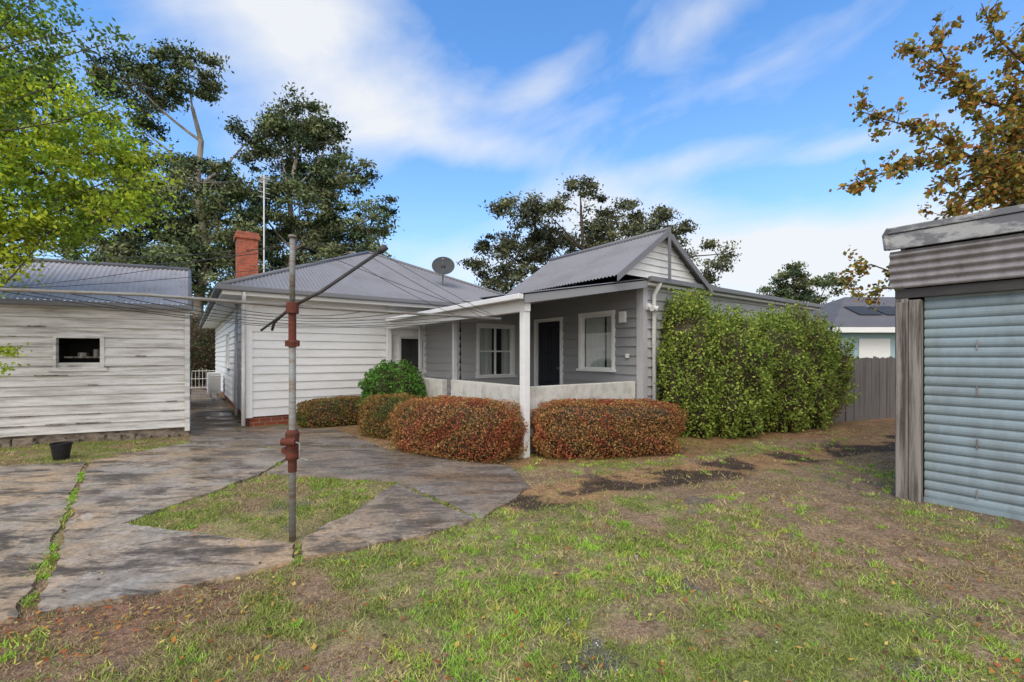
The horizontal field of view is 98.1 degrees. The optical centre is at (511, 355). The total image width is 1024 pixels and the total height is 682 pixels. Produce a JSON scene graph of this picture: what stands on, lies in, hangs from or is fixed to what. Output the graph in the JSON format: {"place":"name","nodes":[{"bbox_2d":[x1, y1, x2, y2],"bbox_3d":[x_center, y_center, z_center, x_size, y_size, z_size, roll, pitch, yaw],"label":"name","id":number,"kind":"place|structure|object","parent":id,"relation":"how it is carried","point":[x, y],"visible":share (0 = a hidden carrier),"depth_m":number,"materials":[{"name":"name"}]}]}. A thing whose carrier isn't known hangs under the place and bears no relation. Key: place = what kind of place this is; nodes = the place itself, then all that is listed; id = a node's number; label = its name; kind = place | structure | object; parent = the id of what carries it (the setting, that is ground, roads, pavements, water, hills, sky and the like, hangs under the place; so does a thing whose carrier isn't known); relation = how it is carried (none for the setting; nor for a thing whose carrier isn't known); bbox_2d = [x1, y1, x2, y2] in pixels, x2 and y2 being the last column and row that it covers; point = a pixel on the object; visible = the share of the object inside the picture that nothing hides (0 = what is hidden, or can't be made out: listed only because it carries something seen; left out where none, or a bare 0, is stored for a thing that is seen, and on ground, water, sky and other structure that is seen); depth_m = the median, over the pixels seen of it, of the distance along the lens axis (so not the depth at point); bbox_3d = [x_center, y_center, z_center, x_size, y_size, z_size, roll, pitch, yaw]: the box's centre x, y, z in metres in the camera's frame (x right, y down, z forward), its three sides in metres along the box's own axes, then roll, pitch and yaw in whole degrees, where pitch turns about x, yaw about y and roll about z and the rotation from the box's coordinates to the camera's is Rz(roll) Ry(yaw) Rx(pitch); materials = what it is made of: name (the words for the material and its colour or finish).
{"place":"outdoors","nodes":[
{"label":"outdoors","id":0,"kind":"place"},
{"bbox_2d":[0,385,530,624],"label":"concrete paving","id":1,"kind":"structure","parent":0,"point":[134,561],"depth_m":4.51,"materials":[{"name":"grey concrete"}]},
{"bbox_2d":[207,372,220,400],"bbox_3d":[-10.326,1.075,15.379,0.360,0.950,0.865,0,0,-36],"label":"air conditioner","id":2,"kind":"object","parent":1,"relation":"on","point":[213,382],"visible":0.99,"depth_m":15.06,"materials":[{"name":"paint"}]},
{"bbox_2d":[418,321,456,379],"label":"grey posts","id":3,"kind":"object","parent":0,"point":[454,351],"visible":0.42,"depth_m":9.11,"materials":[{"name":"paint"}]},
{"bbox_2d":[386,299,530,328],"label":"porch beam","id":4,"kind":"structure","parent":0,"point":[512,307],"depth_m":7.82,"materials":[{"name":"white wood"}]},
{"bbox_2d":[386,293,522,321],"bbox_3d":[-1.460,-0.870,8.708,0.100,0.080,5.400,0,0,-36],"label":"porch gutter","id":5,"kind":"object","parent":4,"relation":"attached to","point":[508,298],"visible":0.89,"depth_m":7.59,"materials":[{"name":"white metal"}]},
{"bbox_2d":[424,300,519,395],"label":"porch end wall","id":6,"kind":"structure","parent":0,"point":[438,354],"depth_m":11.07,"materials":[{"name":"grey wood"}]},
{"bbox_2d":[476,323,516,378],"bbox_3d":[-0.396,-0.110,11.066,1.200,1.340,0.140,0,0,-36],"label":"window frame","id":7,"kind":"object","parent":6,"relation":"in","point":[511,328],"visible":1,"depth_m":11.09,"materials":[{"name":"white wood"}]},
{"bbox_2d":[459,327,500,375],"bbox_3d":[-0.690,-0.100,11.467,1.040,1.260,0.855,0,0,-36],"label":"window","id":8,"kind":"object","parent":7,"relation":"attached to","point":[498,348],"depth_m":11.90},
{"bbox_2d":[480,328,508,374],"bbox_3d":[-0.470,-0.100,11.166,1.000,1.220,0.040,0,0,-36],"label":"curtain","id":9,"kind":"object","parent":8,"relation":"hanging from","point":[485,345],"visible":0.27,"depth_m":11.11,"materials":[{"name":"white fabric"}]},
{"bbox_2d":[401,292,609,319],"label":"porch rafters","id":10,"kind":"object","parent":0,"point":[545,300],"visible":0.11,"depth_m":8.79,"materials":[{"name":"grey wood"}]},
{"bbox_2d":[394,278,647,316],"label":"porch roof","id":11,"kind":"structure","parent":10,"relation":"on","point":[566,288],"depth_m":7.47,"materials":[{"name":"grey metal"}]},
{"bbox_2d":[524,280,647,302],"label":"porch front fascia","id":12,"kind":"structure","parent":11,"relation":"attached to","point":[544,296],"depth_m":7.33,"materials":[{"name":"grey wood"}]},
{"bbox_2d":[0,393,1023,681],"bbox_3d":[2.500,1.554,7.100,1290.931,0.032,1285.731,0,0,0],"label":"ground","id":13,"kind":"structure","parent":0,"point":[826,505],"depth_m":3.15,"materials":[{"name":"green plant"}]},
{"bbox_2d":[49,441,72,459],"bbox_3d":[-6.720,1.423,6.620,0.260,0.235,0.260,0,0,0],"label":"plastic bucket","id":14,"kind":"object","parent":13,"relation":"on","point":[60,450],"visible":1,"depth_m":6.56,"materials":[{"name":"black plastic"}]},
{"bbox_2d":[0,0,163,145],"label":"dark leafed tree","id":15,"kind":"object","parent":13,"relation":"on","point":[19,16],"visible":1,"depth_m":5.24,"materials":[{"name":"green plant"}]},
{"bbox_2d":[0,3,189,377],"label":"green leafy tree","id":16,"kind":"object","parent":13,"relation":"on","point":[34,230],"visible":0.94,"depth_m":6.75,"materials":[{"name":"green plant"}]},
{"bbox_2d":[0,257,193,446],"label":"weatherboard shed","id":17,"kind":"structure","parent":13,"relation":"on","point":[85,373],"depth_m":8.12,"materials":[{"name":"wood"}]},
{"bbox_2d":[47,335,107,370],"bbox_3d":[-7.737,-0.035,7.943,0.810,0.630,0.120,0,0,-23],"label":"shed window frame","id":18,"kind":"structure","parent":17,"relation":"in","point":[97,366],"depth_m":7.91,"materials":[{"name":"white wood"}]},
{"bbox_2d":[38,37,284,321],"bbox_3d":[-22.918,-9.095,29.844,14.565,21.334,9.479,0,0,0],"label":"eucalyptus tree","id":19,"kind":"object","parent":13,"relation":"on","point":[189,234],"visible":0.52,"depth_m":28.63,"materials":[{"name":"green plant"}]},
{"bbox_2d":[190,314,215,385],"bbox_3d":[-16.172,-0.275,22.965,5.781,3.762,2.690,0,0,-36],"label":"front garden bush","id":20,"kind":"object","parent":13,"relation":"on","point":[202,348],"visible":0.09,"depth_m":22.29,"materials":[{"name":"green plant"}]},
{"bbox_2d":[191,368,215,388],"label":"wrought iron gate","id":21,"kind":"structure","parent":13,"relation":"on","point":[202,378],"depth_m":19.77,"materials":[{"name":"paint"}]},
{"bbox_2d":[0,234,500,541],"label":"rotary clothes line","id":22,"kind":"object","parent":13,"relation":"on","point":[291,450],"visible":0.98,"depth_m":3.68,"materials":[{"name":"metal"}]},
{"bbox_2d":[221,391,303,426],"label":"brick plinth","id":23,"kind":"structure","parent":13,"relation":"on","point":[266,420],"depth_m":9.88,"materials":[{"name":"red brick"}]},
{"bbox_2d":[215,305,460,416],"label":"walls","id":24,"kind":"structure","parent":23,"relation":"on","point":[331,362],"depth_m":10.51,"materials":[{"name":"white paint"}]},
{"bbox_2d":[224,332,229,367],"bbox_3d":[-8.927,-0.160,13.965,0.140,1.120,1.100,0,0,-36],"label":"window frame","id":25,"kind":"object","parent":24,"relation":"attached to","point":[227,349],"visible":0.52,"depth_m":13.95,"materials":[{"name":"white wood"}]},
{"bbox_2d":[202,290,446,417],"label":"trim fascia soffit","id":26,"kind":"structure","parent":24,"relation":"attached to","point":[314,301],"depth_m":9.94,"materials":[{"name":"paint"}]},
{"bbox_2d":[235,291,246,425],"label":"downpipes","id":27,"kind":"object","parent":26,"relation":"attached to","point":[243,371],"visible":0.94,"depth_m":9.42,"materials":[{"name":"white metal"}]},
{"bbox_2d":[199,284,460,326],"bbox_3d":[-6.582,-1.363,17.221,8.820,0.105,14.610,0,0,-36],"label":"gutter","id":28,"kind":"object","parent":26,"relation":"on","point":[217,289],"visible":0.74,"depth_m":10.07,"materials":[{"name":"metal"}]},
{"bbox_2d":[229,253,499,302],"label":"roof front","id":29,"kind":"structure","parent":26,"relation":"on","point":[317,277],"depth_m":12.09,"materials":[{"name":"grey metal"}]},
{"bbox_2d":[220,251,503,294],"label":"hip caps","id":30,"kind":"object","parent":29,"relation":"on","point":[244,278],"visible":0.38,"depth_m":12.71,"materials":[{"name":"metal"}]},
{"bbox_3d":[-8.322,-2.435,16.018,4.360,2.072,14.500,0,0,-36],"label":"roof","id":31,"kind":"object","parent":26,"relation":"on","visible":0},
{"bbox_2d":[233,230,259,277],"bbox_3d":[-8.016,-2.360,13.423,0.640,2.620,0.650,0,0,-36],"label":"brick chimney","id":32,"kind":"object","parent":31,"relation":"attached to","point":[246,241],"visible":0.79,"depth_m":13.20,"materials":[{"name":"red brick"}]},
{"bbox_2d":[11,247,277,264],"bbox_3d":[-18.130,-4.350,18.191,26.890,3.424,0.909,0,0,28],"label":"overhead power cable","id":33,"kind":"object","parent":32,"relation":"attached to","point":[175,255],"visible":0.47,"depth_m":14.08,"materials":[{"name":"metal"}]},
{"bbox_2d":[259,174,269,271],"bbox_3d":[-7.494,-3.600,13.402,0.325,3.700,0.706,0,0,-36],"label":"tv antenna","id":34,"kind":"object","parent":31,"relation":"attached to","point":[263,178],"visible":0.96,"depth_m":13.36,"materials":[{"name":"paint"}]},
{"bbox_2d":[397,334,425,373],"bbox_3d":[-2.632,-0.025,11.785,0.900,1.050,0.140,0,0,-36],"label":"window frame","id":35,"kind":"object","parent":24,"relation":"attached to","point":[404,336],"visible":0.66,"depth_m":11.76,"materials":[{"name":"paint"}]},
{"bbox_2d":[401,339,422,369],"bbox_3d":[-2.925,-0.015,12.186,0.740,0.970,0.855,0,0,-36],"label":"window","id":36,"kind":"object","parent":35,"relation":"attached to","point":[409,350],"depth_m":12.62,"materials":[{"name":"black glass"}]},
{"bbox_2d":[218,82,399,269],"bbox_3d":[-13.873,-8.458,32.247,12.547,20.102,8.773,0,0,0],"label":"eucalyptus tree","id":37,"kind":"object","parent":13,"relation":"on","point":[319,189],"visible":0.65,"depth_m":30.44,"materials":[{"name":"green plant"}]},
{"bbox_2d":[296,395,363,427],"bbox_3d":[-3.755,1.222,9.991,2.114,0.657,0.745,0,0,-36],"label":"copper hedge","id":38,"kind":"object","parent":13,"relation":"on","point":[341,410],"visible":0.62,"depth_m":9.56,"materials":[{"name":"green plant"}]},
{"bbox_2d":[357,392,419,438],"bbox_3d":[-2.302,1.133,8.549,1.381,0.835,0.896,0,0,28],"label":"copper hedge","id":39,"kind":"object","parent":13,"relation":"on","point":[377,409],"visible":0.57,"depth_m":8.29,"materials":[{"name":"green plant"}]},
{"bbox_2d":[357,359,426,405],"bbox_3d":[-2.593,0.813,9.753,1.520,1.486,1.293,0,0,0],"label":"green shrub","id":40,"kind":"object","parent":13,"relation":"on","point":[391,377],"visible":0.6,"depth_m":9.42,"materials":[{"name":"green plant"}]},
{"bbox_2d":[386,311,529,457],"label":"porch posts","id":41,"kind":"object","parent":13,"relation":"on","point":[525,363],"visible":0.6,"depth_m":6.75,"materials":[{"name":"white wood"}]},
{"bbox_2d":[387,395,530,463],"bbox_3d":[-0.893,1.090,7.023,2.367,0.920,1.169,0,0,28],"label":"copper hedge","id":42,"kind":"object","parent":13,"relation":"on","point":[478,428],"visible":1,"depth_m":6.55,"materials":[{"name":"brown plant"}]},
{"bbox_2d":[0,419,1023,681],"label":"fallen leaves","id":43,"kind":"object","parent":13,"relation":"on","point":[314,645],"visible":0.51,"depth_m":2.57,"materials":[{"name":"brown plant"}]},
{"bbox_2d":[530,437,543,452],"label":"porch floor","id":44,"kind":"structure","parent":13,"relation":"on","point":[532,449],"depth_m":7.09,"materials":[{"name":"grey concrete"}]},
{"bbox_2d":[456,174,741,293],"bbox_3d":[6.785,-6.538,37.272,22.839,16.176,8.476,0,0,0],"label":"eucalyptus tree","id":45,"kind":"object","parent":13,"relation":"on","point":[533,209],"visible":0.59,"depth_m":36.00,"materials":[{"name":"green plant"}]},
{"bbox_2d":[530,397,688,459],"bbox_3d":[1.541,1.109,7.130,2.610,0.883,1.204,0,0,-11],"label":"copper hedge","id":46,"kind":"object","parent":13,"relation":"on","point":[581,427],"visible":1,"depth_m":6.68,"materials":[{"name":"brown plant"}]},
{"bbox_2d":[425,472,1016,681],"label":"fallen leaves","id":47,"kind":"object","parent":13,"relation":"on","point":[580,657],"visible":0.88,"depth_m":2.41,"materials":[{"name":"plant"}]},
{"bbox_2d":[656,284,861,438],"bbox_3d":[5.178,0.074,9.271,5.189,2.978,2.121,0,0,-22],"label":"pittosporum bush","id":48,"kind":"object","parent":13,"relation":"on","point":[737,374],"visible":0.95,"depth_m":8.41,"materials":[{"name":"green plant"}]},
{"bbox_2d":[756,261,858,304],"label":"distant tree","id":49,"kind":"object","parent":13,"relation":"on","point":[801,281],"visible":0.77,"depth_m":44.37,"materials":[{"name":"green plant"}]},
{"bbox_2d":[832,356,894,421],"bbox_3d":[10.772,0.787,11.637,9.000,1.526,0.186,0,0,-21],"label":"paling fence","id":50,"kind":"object","parent":13,"relation":"on","point":[874,376],"visible":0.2,"depth_m":10.75,"materials":[{"name":"grey wood"}]},
{"bbox_2d":[829,0,1023,309],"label":"autumn maple tree","id":51,"kind":"object","parent":13,"relation":"on","point":[985,162],"visible":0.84,"depth_m":6.91,"materials":[{"name":"brown plant"}]},
{"bbox_2d":[882,204,1023,520],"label":"roller door garage","id":52,"kind":"structure","parent":13,"relation":"on","point":[958,281],"depth_m":4.47,"materials":[{"name":"metal"}]},
{"bbox_2d":[924,290,1023,515],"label":"roller door","id":53,"kind":"structure","parent":52,"relation":"in","point":[955,417],"depth_m":4.40,"materials":[{"name":"metal"}]},
{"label":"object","id":54,"kind":"object","parent":13,"relation":"on","visible":0},
{"bbox_2d":[585,317,606,366],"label":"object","id":55,"kind":"object","parent":54,"relation":"attached to","point":[605,342],"depth_m":10.27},
{"bbox_2d":[586,316,610,366],"bbox_3d":[1.890,-0.280,9.498,0.040,1.140,0.880,0,0,-36],"label":"curtain","id":56,"kind":"object","parent":55,"relation":"hanging from","point":[595,342],"visible":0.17,"depth_m":9.54,"materials":[{"name":"white fabric"}]},
{"bbox_2d":[535,239,696,290],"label":"gable boards","id":57,"kind":"object","parent":54,"relation":"on","point":[654,262],"visible":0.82,"depth_m":8.59,"materials":[{"name":"white wood"}]},
{"bbox_2d":[617,227,712,294],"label":"barge boards","id":58,"kind":"object","parent":57,"relation":"attached to","point":[646,252],"visible":0.95,"depth_m":8.43,"materials":[{"name":"wood"}]},
{"bbox_2d":[619,311,628,357],"bbox_3d":[2.215,-0.410,8.781,0.060,0.920,0.220,0,0,-36],"label":"meter box","id":59,"kind":"object","parent":54,"relation":"attached to","point":[622,316],"visible":1,"depth_m":8.77,"materials":[{"name":"paint"}]},
{"bbox_2d":[636,280,647,399],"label":"corner trim","id":60,"kind":"structure","parent":54,"relation":"attached to","point":[641,346],"depth_m":8.49,"materials":[{"name":"grey paint"}]},
{"bbox_2d":[646,303,658,310],"bbox_3d":[2.665,-0.909,8.436,0.281,0.161,0.190,0,0,-36],"label":"security light","id":61,"kind":"object","parent":60,"relation":"attached to","point":[649,306],"visible":1,"depth_m":8.41,"materials":[{"name":"white paint"}]},
{"bbox_2d":[0,0,1023,314],"label":"sky","id":62,"kind":"structure","parent":0,"point":[736,117],"materials":[{"name":"blue"}]},
{"bbox_2d":[418,377,634,445],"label":"porch low wall","id":63,"kind":"structure","parent":0,"point":[543,394],"depth_m":7.91,"materials":[{"name":"white concrete"}]},
{"bbox_2d":[479,277,644,298],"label":"wing roof","id":64,"kind":"structure","parent":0,"point":[487,297],"depth_m":9.64,"materials":[{"name":"grey metal"}]},
{"bbox_2d":[530,289,635,398],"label":"porch side wall","id":65,"kind":"structure","parent":0,"point":[569,310],"depth_m":9.54,"materials":[{"name":"grey wood"}]},
{"bbox_2d":[534,317,562,385],"bbox_3d":[0.891,0.205,10.694,0.100,2.190,1.030,0,0,-36],"label":"door frame","id":66,"kind":"object","parent":65,"relation":"attached to","point":[537,321],"visible":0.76,"depth_m":10.89,"materials":[{"name":"paint"}]},
{"bbox_2d":[538,321,559,385],"bbox_3d":[0.920,0.245,10.715,0.048,2.110,0.870,0,0,-36],"label":"panel door","id":67,"kind":"structure","parent":66,"relation":"attached to","point":[548,351],"depth_m":10.73,"materials":[{"name":"paint"}]},
{"bbox_2d":[576,310,615,371],"bbox_3d":[1.789,-0.290,9.424,0.140,1.260,1.080,0,0,-36],"label":"window frame","id":68,"kind":"object","parent":65,"relation":"attached to","point":[582,317],"visible":1,"depth_m":9.51,"materials":[{"name":"white wood"}]},
{"bbox_2d":[504,232,663,295],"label":"gable roof","id":69,"kind":"structure","parent":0,"point":[610,261],"depth_m":9.12,"materials":[{"name":"grey metal"}]},
{"bbox_2d":[549,227,667,261],"bbox_3d":[1.972,-2.400,9.842,0.092,0.078,3.420,0,0,-36],"label":"gable ridge cap","id":70,"kind":"object","parent":69,"relation":"on","point":[616,242],"visible":0.9,"depth_m":9.52,"materials":[{"name":"grey metal"}]},
{"bbox_2d":[574,237,702,284],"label":"roof","id":71,"kind":"structure","parent":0,"point":[683,260],"depth_m":10.22,"materials":[{"name":"grey metal"}]},
{"bbox_2d":[646,279,813,400],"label":"wing front wall","id":72,"kind":"structure","parent":0,"point":[663,294],"depth_m":8.90,"materials":[{"name":"white wood"}]},
{"bbox_2d":[652,283,661,399],"bbox_3d":[2.788,0.015,8.522,0.084,2.869,0.215,0,0,-36],"label":"wing downpipe","id":73,"kind":"object","parent":72,"relation":"attached to","point":[656,290],"visible":0.79,"depth_m":8.54,"materials":[{"name":"white metal"}]},
{"bbox_2d":[647,279,819,310],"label":"wing fascia","id":74,"kind":"structure","parent":72,"relation":"attached to","point":[664,286],"depth_m":10.19,"materials":[{"name":"grey wood"}]},
{"bbox_2d":[648,276,823,307],"bbox_3d":[5.842,-1.430,10.665,8.100,0.100,0.100,0,0,-36],"label":"wing gutter","id":75,"kind":"object","parent":74,"relation":"attached to","point":[662,280],"visible":1,"depth_m":9.84,"materials":[{"name":"grey metal"}]},
{"bbox_2d":[831,333,894,357],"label":"walls","id":76,"kind":"structure","parent":0,"point":[891,336],"depth_m":20.00,"materials":[{"name":"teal paint"}]},
{"bbox_2d":[813,297,895,326],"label":"roof","id":77,"kind":"structure","parent":76,"relation":"on","point":[839,313],"depth_m":21.19,"materials":[{"name":"metal"}]},
{"bbox_2d":[844,306,894,314],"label":"solar panels","id":78,"kind":"object","parent":77,"relation":"on","point":[864,310],"visible":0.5,"depth_m":21.51,"materials":[{"name":"black glass"}]},
{"bbox_2d":[828,327,894,357],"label":"fascia","id":79,"kind":"structure","parent":76,"relation":"attached to","point":[871,348],"depth_m":19.95,"materials":[{"name":"paint"}]},
{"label":"dish mount","id":80,"kind":"object","parent":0,"visible":0},
{"bbox_2d":[432,257,454,274],"bbox_3d":[-2.055,-2.682,13.273,0.679,0.592,0.259,0,0,-9],"label":"satellite dish","id":81,"kind":"object","parent":80,"relation":"attached to","point":[445,267],"visible":1,"depth_m":13.33,"materials":[{"name":"grey metal"}]}
]}

